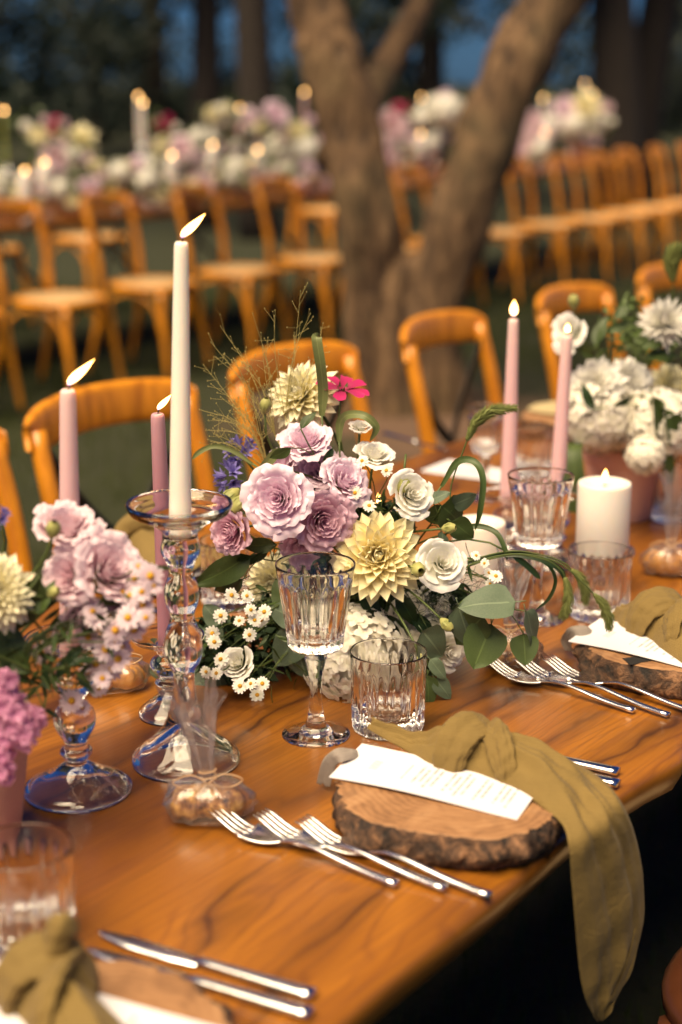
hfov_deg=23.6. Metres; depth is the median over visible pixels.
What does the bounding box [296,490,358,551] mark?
lisianthus
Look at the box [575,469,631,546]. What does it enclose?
pillar candle
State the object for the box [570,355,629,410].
dahlia
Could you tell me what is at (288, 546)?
lisianthus
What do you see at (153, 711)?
glass candlestick
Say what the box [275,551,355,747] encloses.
cut glass goblet
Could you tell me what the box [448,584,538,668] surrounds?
eucalyptus sprig
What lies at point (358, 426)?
lisianthus
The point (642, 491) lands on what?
terracotta pot
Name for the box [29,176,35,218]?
cut glass goblet
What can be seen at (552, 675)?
fork
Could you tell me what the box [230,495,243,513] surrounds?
flower bud
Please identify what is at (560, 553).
glass candlestick
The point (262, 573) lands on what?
dahlia
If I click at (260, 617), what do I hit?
chamomile sprig
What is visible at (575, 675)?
fork
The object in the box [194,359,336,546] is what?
wispy grass
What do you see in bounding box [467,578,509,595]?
glass pedestal
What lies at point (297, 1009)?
table knife
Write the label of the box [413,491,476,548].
eucalyptus sprig
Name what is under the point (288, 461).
lisianthus
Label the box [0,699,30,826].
terracotta pot
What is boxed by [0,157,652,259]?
dining table
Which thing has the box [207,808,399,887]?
fork
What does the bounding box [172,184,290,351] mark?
crossback chair
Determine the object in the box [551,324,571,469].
taper candle
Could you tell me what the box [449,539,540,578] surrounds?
grass blade
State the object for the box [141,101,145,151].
taper candle
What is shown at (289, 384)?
wispy grass
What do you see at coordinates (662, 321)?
chrysanthemum
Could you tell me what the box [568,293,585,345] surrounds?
flower bud
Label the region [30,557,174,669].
aster sprig
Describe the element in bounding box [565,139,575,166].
cut glass goblet
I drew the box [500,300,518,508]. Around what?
taper candle
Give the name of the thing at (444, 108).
flower arrangement
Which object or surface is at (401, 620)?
flower bud
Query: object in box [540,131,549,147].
pillar candle
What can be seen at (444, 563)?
lisianthus
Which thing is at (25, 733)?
stock
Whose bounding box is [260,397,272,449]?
flower bud
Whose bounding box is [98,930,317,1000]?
table knife
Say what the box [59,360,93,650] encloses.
taper candle
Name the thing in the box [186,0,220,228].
background tree
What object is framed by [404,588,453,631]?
flower bud
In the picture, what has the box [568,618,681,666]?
menu card
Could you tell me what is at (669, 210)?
crossback chair
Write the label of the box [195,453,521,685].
fern greenery
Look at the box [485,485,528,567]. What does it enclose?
glass candlestick
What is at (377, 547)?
dahlia
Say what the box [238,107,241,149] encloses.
taper candle
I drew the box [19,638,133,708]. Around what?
aster sprig
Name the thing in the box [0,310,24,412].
crossback chair
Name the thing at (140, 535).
knotted napkin
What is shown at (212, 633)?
chamomile sprig
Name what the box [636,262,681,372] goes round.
crossback chair
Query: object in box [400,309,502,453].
crossback chair
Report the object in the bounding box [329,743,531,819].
menu card
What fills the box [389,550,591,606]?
foxtail grass
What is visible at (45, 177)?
pillar candle
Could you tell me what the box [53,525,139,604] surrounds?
lisianthus
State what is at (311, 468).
lisianthus
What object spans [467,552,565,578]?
grass blade
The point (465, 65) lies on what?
sky
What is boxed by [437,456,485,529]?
grass blade
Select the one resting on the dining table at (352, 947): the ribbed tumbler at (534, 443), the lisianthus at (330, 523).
the ribbed tumbler at (534, 443)
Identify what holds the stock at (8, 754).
in the terracotta pot at (11, 802)
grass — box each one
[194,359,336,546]
[207,388,271,464]
[208,313,293,469]
[255,282,329,455]
[386,401,518,602]
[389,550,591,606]
[420,553,614,631]
[423,555,574,620]
[610,241,681,450]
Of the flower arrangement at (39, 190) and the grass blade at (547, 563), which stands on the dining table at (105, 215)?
the flower arrangement at (39, 190)
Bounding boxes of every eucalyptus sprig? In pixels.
[148,600,352,687]
[269,579,361,677]
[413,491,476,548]
[417,624,451,701]
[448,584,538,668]
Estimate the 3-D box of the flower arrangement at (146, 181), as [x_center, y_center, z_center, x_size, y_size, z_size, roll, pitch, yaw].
[-1.091,-1.719,8.576,0.410,0.310,0.351,0,15,0]
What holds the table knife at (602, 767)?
on the dining table at (352, 947)
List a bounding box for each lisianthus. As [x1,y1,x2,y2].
[0,592,142,667]
[21,541,93,632]
[32,500,106,579]
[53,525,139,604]
[59,596,103,627]
[210,511,253,555]
[220,601,358,681]
[239,463,314,540]
[273,444,300,468]
[275,421,332,461]
[278,537,338,555]
[294,445,347,490]
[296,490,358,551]
[319,456,371,508]
[348,420,371,513]
[353,441,395,499]
[387,468,433,521]
[415,538,466,592]
[439,632,465,673]
[551,312,609,361]
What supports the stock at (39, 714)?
on the terracotta pot at (11, 802)
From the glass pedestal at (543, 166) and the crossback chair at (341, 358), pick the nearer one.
the crossback chair at (341, 358)
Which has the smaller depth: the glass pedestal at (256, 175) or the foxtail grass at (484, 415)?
the foxtail grass at (484, 415)
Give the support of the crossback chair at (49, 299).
on the lawn at (158, 237)
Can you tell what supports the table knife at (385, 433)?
on the dining table at (352, 947)
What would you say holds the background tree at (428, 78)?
on the lawn at (158, 237)
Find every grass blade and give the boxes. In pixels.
[192,444,257,467]
[245,448,279,549]
[311,332,358,520]
[336,410,379,518]
[415,523,507,559]
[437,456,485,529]
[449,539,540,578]
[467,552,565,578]
[467,556,556,610]
[566,442,583,512]
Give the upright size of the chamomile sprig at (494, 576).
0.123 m
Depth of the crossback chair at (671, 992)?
1.85 m
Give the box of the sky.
[0,0,681,84]
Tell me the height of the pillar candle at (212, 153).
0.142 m
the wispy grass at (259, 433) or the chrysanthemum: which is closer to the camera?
the wispy grass at (259, 433)
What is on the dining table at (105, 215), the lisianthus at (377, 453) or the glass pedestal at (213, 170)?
the glass pedestal at (213, 170)
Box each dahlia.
[0,552,35,634]
[243,550,281,601]
[267,360,344,454]
[336,511,419,606]
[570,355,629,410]
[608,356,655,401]
[651,363,681,392]
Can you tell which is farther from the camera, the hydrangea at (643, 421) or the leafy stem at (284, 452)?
the hydrangea at (643, 421)
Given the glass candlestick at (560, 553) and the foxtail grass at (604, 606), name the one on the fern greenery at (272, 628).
the foxtail grass at (604, 606)
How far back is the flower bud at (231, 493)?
1.90 m
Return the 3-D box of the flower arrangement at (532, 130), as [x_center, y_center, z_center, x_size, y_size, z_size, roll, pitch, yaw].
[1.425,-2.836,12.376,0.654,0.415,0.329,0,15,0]
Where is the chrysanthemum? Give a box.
[634,295,681,367]
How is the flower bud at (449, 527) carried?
attached to the fern greenery at (272, 628)
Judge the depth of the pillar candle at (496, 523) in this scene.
2.27 m
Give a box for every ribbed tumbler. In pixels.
[0,823,74,959]
[199,532,259,611]
[350,637,426,740]
[517,420,553,467]
[568,541,632,623]
[651,456,681,524]
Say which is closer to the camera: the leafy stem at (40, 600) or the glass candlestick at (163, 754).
the leafy stem at (40, 600)
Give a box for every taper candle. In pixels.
[2,109,8,164]
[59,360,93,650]
[136,94,140,142]
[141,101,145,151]
[151,395,170,645]
[169,214,204,514]
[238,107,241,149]
[302,90,305,134]
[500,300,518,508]
[541,96,543,131]
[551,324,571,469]
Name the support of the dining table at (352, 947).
on the lawn at (158, 237)
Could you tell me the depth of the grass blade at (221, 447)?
1.95 m
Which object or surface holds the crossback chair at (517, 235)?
on the lawn at (158, 237)
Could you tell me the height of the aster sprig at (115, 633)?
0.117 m
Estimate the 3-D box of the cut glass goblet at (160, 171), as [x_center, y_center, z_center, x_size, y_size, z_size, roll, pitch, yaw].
[-0.984,-1.736,8.739,0.088,0.200,0.088,0,15,0]
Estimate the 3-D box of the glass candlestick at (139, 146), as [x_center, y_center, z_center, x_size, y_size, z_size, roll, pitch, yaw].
[-1.162,-1.981,9.440,0.090,0.306,0.090,0,15,0]
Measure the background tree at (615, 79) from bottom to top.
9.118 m
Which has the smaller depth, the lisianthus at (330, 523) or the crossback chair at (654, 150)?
the lisianthus at (330, 523)
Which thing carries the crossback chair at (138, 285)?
on the lawn at (158, 237)
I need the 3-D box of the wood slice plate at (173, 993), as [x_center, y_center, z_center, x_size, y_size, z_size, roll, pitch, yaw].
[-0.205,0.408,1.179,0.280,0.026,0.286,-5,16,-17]
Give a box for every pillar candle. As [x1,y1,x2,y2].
[17,168,32,198]
[37,160,52,188]
[165,154,178,180]
[206,143,219,168]
[251,149,263,173]
[415,133,425,154]
[452,514,505,590]
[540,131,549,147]
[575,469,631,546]
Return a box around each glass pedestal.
[16,198,34,222]
[41,189,53,217]
[164,180,180,208]
[208,169,220,202]
[250,173,265,199]
[413,155,427,182]
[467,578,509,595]
[539,151,550,169]
[569,543,634,555]
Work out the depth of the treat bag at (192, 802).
1.59 m
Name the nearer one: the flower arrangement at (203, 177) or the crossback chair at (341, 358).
the crossback chair at (341, 358)
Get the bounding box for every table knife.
[87,947,314,1019]
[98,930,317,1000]
[381,431,447,450]
[566,756,620,775]
[594,773,620,787]
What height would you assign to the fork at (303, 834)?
0.017 m
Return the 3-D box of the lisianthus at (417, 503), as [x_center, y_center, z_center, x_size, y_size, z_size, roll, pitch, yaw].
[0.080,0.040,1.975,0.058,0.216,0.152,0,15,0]
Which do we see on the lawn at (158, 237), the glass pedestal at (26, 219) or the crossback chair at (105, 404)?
the crossback chair at (105, 404)
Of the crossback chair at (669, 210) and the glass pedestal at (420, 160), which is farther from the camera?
the crossback chair at (669, 210)
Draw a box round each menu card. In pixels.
[0,993,205,1023]
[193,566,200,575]
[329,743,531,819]
[421,460,500,482]
[527,401,555,414]
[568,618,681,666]
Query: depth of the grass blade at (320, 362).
1.93 m
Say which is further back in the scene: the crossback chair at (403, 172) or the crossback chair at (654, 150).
the crossback chair at (654, 150)
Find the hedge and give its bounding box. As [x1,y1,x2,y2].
[0,71,681,137]
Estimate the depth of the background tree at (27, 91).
23.73 m
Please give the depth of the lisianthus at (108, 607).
1.55 m
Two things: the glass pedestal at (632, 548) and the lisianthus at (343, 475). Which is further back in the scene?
the glass pedestal at (632, 548)
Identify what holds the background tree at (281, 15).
on the lawn at (158, 237)
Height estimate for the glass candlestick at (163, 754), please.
0.288 m
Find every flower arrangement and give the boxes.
[0,158,48,220]
[11,108,108,208]
[42,167,111,216]
[97,155,169,209]
[140,108,228,200]
[163,162,232,205]
[195,96,288,192]
[215,150,271,199]
[245,115,329,187]
[264,154,321,193]
[380,90,463,171]
[510,140,548,172]
[521,110,570,162]
[534,89,615,159]
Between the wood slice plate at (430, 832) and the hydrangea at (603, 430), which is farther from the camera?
the hydrangea at (603, 430)
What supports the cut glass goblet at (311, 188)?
on the dining table at (105, 215)
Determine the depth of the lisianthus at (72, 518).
1.52 m
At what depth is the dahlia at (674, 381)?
2.59 m
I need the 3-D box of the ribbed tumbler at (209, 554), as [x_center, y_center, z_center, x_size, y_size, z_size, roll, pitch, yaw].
[-0.152,0.083,2.249,0.086,0.093,0.086,0,15,0]
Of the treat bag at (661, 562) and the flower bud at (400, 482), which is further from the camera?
the treat bag at (661, 562)
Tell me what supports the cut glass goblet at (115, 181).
on the dining table at (105, 215)
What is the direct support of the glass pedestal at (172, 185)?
on the dining table at (105, 215)
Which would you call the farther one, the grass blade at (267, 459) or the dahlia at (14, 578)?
the grass blade at (267, 459)
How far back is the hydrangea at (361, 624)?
1.91 m
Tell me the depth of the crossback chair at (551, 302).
4.36 m
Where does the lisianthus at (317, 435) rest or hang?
attached to the fern greenery at (272, 628)
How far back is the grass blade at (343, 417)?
1.92 m
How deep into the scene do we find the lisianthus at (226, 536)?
1.90 m
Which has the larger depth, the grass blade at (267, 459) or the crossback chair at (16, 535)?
the crossback chair at (16, 535)
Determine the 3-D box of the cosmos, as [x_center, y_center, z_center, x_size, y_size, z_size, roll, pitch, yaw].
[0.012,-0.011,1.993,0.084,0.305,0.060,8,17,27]
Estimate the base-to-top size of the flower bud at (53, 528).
0.200 m
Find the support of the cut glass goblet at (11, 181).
on the dining table at (105, 215)
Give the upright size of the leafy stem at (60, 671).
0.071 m
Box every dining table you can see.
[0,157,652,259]
[2,369,681,1023]
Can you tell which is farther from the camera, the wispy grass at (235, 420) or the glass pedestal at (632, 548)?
the glass pedestal at (632, 548)
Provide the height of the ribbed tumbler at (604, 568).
0.093 m
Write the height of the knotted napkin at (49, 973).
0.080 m
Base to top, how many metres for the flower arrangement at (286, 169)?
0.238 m
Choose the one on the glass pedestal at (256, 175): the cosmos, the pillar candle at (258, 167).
the pillar candle at (258, 167)
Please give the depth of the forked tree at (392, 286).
6.97 m
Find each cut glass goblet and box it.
[7,178,23,220]
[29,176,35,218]
[107,171,123,210]
[151,168,164,206]
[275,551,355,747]
[306,163,317,190]
[393,151,406,182]
[428,148,440,178]
[466,403,503,501]
[508,467,573,626]
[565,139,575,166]
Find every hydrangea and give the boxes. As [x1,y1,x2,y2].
[303,602,408,702]
[388,582,458,659]
[568,378,640,454]
[616,434,666,476]
[624,385,681,460]
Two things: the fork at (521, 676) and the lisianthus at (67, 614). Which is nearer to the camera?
the lisianthus at (67, 614)
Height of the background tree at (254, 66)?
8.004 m
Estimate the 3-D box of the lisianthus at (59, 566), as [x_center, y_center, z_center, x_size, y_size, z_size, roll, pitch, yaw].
[-0.285,0.109,1.531,0.118,0.170,0.052,0,15,0]
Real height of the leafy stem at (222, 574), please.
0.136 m
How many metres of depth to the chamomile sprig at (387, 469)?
1.91 m
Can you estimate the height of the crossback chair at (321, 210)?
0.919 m
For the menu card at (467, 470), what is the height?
0.003 m
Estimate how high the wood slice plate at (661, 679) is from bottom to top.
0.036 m
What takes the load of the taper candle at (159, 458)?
on the glass candlestick at (153, 711)
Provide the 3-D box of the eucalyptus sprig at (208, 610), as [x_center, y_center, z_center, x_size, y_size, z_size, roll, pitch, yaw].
[-0.101,0.156,1.991,0.264,0.118,0.079,-4,16,-14]
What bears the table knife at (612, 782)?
on the dining table at (352, 947)
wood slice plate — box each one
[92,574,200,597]
[95,960,233,1023]
[332,780,561,871]
[517,411,572,441]
[572,644,681,699]
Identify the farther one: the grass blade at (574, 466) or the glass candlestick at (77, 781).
the grass blade at (574, 466)
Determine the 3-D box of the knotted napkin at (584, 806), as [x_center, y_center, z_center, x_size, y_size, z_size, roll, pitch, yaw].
[0.149,0.361,1.642,0.294,0.304,0.146,6,16,21]
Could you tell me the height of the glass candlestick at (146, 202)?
0.282 m
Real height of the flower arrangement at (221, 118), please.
0.562 m
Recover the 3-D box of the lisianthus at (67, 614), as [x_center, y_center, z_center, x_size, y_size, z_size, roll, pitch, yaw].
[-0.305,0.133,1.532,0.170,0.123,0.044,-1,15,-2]
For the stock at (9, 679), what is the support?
on the terracotta pot at (11, 802)
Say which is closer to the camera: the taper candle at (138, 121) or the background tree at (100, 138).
the taper candle at (138, 121)
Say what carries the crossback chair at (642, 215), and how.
on the lawn at (158, 237)
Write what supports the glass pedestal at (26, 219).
on the dining table at (105, 215)
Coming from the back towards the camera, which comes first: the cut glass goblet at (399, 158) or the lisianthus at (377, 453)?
the cut glass goblet at (399, 158)
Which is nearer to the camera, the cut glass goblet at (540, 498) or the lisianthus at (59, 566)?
the lisianthus at (59, 566)
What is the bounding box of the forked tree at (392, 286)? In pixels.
[286,0,589,417]
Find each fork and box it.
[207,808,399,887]
[253,808,447,891]
[294,814,492,898]
[490,659,635,712]
[511,657,670,717]
[541,654,681,709]
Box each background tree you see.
[0,0,73,144]
[0,0,191,147]
[15,0,303,154]
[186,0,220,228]
[220,0,481,143]
[234,0,278,240]
[275,0,473,166]
[400,0,679,152]
[589,0,645,208]
[636,0,679,201]
[661,0,681,134]
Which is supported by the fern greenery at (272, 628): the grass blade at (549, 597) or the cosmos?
the grass blade at (549, 597)
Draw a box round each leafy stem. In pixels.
[0,565,62,689]
[22,647,98,718]
[197,537,282,593]
[269,412,423,534]
[350,590,431,638]
[578,304,676,364]
[581,383,681,485]
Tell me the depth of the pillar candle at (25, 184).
7.79 m
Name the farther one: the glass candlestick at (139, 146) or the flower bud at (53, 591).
the glass candlestick at (139, 146)
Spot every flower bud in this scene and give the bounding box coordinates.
[15,586,59,624]
[31,520,61,572]
[223,471,360,515]
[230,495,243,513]
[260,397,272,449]
[387,599,413,640]
[397,454,409,518]
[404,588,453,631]
[407,562,425,577]
[412,522,456,533]
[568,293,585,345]
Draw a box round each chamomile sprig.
[200,601,351,679]
[213,584,354,641]
[232,608,351,702]
[349,455,392,520]
[428,543,502,608]
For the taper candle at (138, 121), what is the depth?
9.36 m
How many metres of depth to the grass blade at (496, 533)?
1.92 m
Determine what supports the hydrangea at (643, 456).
in the terracotta pot at (642, 491)
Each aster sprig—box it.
[0,601,146,692]
[19,622,90,716]
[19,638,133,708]
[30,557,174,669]
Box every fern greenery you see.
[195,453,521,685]
[588,292,681,459]
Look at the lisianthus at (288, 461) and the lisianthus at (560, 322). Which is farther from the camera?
the lisianthus at (560, 322)
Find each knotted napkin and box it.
[0,911,121,1023]
[114,514,199,569]
[367,711,644,1021]
[612,586,681,662]
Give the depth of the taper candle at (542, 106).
12.45 m
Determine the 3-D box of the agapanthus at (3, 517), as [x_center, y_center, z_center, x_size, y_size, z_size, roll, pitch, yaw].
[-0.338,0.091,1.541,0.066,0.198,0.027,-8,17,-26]
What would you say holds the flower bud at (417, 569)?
on the fern greenery at (272, 628)
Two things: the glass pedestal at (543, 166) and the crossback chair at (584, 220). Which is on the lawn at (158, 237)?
the crossback chair at (584, 220)
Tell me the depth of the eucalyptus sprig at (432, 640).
1.91 m
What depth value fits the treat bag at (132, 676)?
1.93 m
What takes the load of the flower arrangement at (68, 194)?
on the dining table at (105, 215)
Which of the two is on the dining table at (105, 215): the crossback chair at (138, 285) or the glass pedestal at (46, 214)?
the glass pedestal at (46, 214)
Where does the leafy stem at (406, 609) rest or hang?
attached to the fern greenery at (272, 628)
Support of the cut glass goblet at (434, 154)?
on the dining table at (105, 215)
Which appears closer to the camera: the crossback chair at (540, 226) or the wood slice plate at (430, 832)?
the wood slice plate at (430, 832)
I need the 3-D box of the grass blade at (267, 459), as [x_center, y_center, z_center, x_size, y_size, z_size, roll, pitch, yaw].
[-0.021,0.029,1.985,0.197,0.232,0.022,-5,16,-19]
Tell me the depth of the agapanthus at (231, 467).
1.95 m
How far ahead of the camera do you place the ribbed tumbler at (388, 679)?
1.80 m
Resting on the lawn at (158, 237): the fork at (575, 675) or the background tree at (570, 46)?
the background tree at (570, 46)
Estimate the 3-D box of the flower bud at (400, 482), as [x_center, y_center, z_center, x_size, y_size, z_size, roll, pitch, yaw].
[0.072,0.034,1.973,0.018,0.227,0.116,0,15,0]
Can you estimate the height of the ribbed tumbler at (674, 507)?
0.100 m
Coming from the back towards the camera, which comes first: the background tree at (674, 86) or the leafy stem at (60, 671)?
the background tree at (674, 86)
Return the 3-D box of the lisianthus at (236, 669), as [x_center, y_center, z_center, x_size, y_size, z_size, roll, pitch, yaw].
[-0.028,0.149,1.966,0.258,0.061,0.048,-10,18,-32]
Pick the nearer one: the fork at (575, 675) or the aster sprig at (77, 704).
the aster sprig at (77, 704)
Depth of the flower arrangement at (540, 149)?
11.54 m
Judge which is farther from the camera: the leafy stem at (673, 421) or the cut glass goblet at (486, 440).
the cut glass goblet at (486, 440)
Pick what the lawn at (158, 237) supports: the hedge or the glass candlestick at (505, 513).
the hedge
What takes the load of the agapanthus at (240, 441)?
in the terracotta pot
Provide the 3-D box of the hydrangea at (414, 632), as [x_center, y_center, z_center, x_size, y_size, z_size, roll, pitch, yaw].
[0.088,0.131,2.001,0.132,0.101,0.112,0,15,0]
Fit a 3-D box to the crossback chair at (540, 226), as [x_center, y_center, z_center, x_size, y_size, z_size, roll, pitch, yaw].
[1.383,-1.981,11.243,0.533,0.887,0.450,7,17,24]
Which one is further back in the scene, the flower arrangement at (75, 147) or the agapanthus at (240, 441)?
the flower arrangement at (75, 147)
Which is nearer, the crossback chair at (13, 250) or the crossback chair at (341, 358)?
the crossback chair at (341, 358)
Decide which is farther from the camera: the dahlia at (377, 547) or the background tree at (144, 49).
the background tree at (144, 49)
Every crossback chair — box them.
[0,200,123,388]
[0,245,35,326]
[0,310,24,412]
[0,429,32,578]
[22,378,215,554]
[31,162,135,316]
[80,191,211,377]
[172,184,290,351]
[228,340,375,476]
[254,177,340,340]
[281,174,335,276]
[331,244,418,325]
[391,166,485,307]
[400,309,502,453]
[467,227,537,304]
[499,158,584,290]
[535,282,624,400]
[544,154,627,284]
[583,151,658,270]
[609,148,681,266]
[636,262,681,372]
[644,145,681,259]
[658,946,681,1023]
[675,143,681,245]
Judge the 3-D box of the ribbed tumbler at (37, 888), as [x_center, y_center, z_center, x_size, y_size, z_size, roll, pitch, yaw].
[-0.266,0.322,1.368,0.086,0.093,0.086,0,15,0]
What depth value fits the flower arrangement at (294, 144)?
9.86 m
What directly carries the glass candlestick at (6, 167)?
on the dining table at (105, 215)
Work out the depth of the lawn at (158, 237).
7.94 m
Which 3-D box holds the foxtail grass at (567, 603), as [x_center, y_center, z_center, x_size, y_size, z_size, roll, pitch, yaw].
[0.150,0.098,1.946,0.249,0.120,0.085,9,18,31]
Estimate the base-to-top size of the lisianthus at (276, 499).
0.230 m
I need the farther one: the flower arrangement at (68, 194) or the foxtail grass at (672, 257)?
the flower arrangement at (68, 194)
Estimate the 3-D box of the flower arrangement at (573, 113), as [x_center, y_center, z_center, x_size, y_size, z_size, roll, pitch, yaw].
[1.882,-3.128,13.175,0.673,0.562,0.339,0,15,0]
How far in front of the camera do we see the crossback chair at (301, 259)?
9.15 m
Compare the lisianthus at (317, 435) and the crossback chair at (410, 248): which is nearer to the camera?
the lisianthus at (317, 435)
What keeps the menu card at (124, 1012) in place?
on the wood slice plate at (173, 993)
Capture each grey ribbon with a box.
[317,748,358,786]
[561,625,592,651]
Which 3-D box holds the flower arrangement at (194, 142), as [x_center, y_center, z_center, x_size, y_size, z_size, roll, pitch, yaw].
[-0.894,-1.992,9.225,0.521,0.568,0.352,0,15,0]
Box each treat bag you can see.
[94,653,149,693]
[158,681,257,825]
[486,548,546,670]
[638,468,681,576]
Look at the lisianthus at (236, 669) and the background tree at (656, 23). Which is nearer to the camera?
the lisianthus at (236, 669)
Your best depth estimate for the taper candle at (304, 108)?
9.94 m
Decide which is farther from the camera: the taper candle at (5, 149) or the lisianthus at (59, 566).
the taper candle at (5, 149)
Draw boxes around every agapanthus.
[0,506,12,554]
[213,457,245,491]
[222,434,258,469]
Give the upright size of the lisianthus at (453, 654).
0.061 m
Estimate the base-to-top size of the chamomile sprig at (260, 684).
0.082 m
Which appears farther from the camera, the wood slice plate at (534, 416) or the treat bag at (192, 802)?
the wood slice plate at (534, 416)
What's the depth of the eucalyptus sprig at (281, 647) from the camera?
1.93 m
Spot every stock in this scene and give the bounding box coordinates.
[0,667,19,717]
[0,668,40,753]
[0,725,16,786]
[21,702,47,730]
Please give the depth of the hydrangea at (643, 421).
2.52 m
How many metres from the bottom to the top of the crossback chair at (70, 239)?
0.919 m
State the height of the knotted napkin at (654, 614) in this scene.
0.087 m
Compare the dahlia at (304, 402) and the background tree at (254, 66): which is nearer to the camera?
the dahlia at (304, 402)
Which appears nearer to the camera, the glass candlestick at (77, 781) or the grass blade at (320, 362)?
the glass candlestick at (77, 781)
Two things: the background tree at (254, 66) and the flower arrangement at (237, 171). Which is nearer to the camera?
the flower arrangement at (237, 171)
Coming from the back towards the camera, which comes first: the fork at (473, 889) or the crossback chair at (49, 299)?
the crossback chair at (49, 299)
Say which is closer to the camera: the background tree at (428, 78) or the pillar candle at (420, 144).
the pillar candle at (420, 144)
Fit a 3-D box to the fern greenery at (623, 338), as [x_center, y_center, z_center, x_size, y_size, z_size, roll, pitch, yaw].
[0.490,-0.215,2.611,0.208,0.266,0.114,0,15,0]
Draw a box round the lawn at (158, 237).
[0,85,681,1023]
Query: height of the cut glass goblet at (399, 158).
0.200 m
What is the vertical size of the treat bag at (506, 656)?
0.154 m
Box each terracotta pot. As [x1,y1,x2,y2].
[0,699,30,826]
[582,441,655,522]
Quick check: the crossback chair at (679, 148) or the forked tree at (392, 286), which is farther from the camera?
the crossback chair at (679, 148)
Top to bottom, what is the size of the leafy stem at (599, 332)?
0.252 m
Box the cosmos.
[315,375,368,512]
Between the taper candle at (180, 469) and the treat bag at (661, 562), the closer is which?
the taper candle at (180, 469)
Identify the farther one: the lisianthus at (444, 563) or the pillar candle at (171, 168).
the pillar candle at (171, 168)
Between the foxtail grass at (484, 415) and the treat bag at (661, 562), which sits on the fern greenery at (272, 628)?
the foxtail grass at (484, 415)
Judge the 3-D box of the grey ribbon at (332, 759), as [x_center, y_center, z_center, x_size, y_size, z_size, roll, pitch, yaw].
[-0.001,0.261,1.663,0.043,0.045,0.029,-4,16,-13]
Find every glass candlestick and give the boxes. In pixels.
[0,164,14,218]
[24,624,131,813]
[125,489,239,783]
[132,142,142,196]
[132,623,203,726]
[136,152,153,205]
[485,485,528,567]
[528,485,577,571]

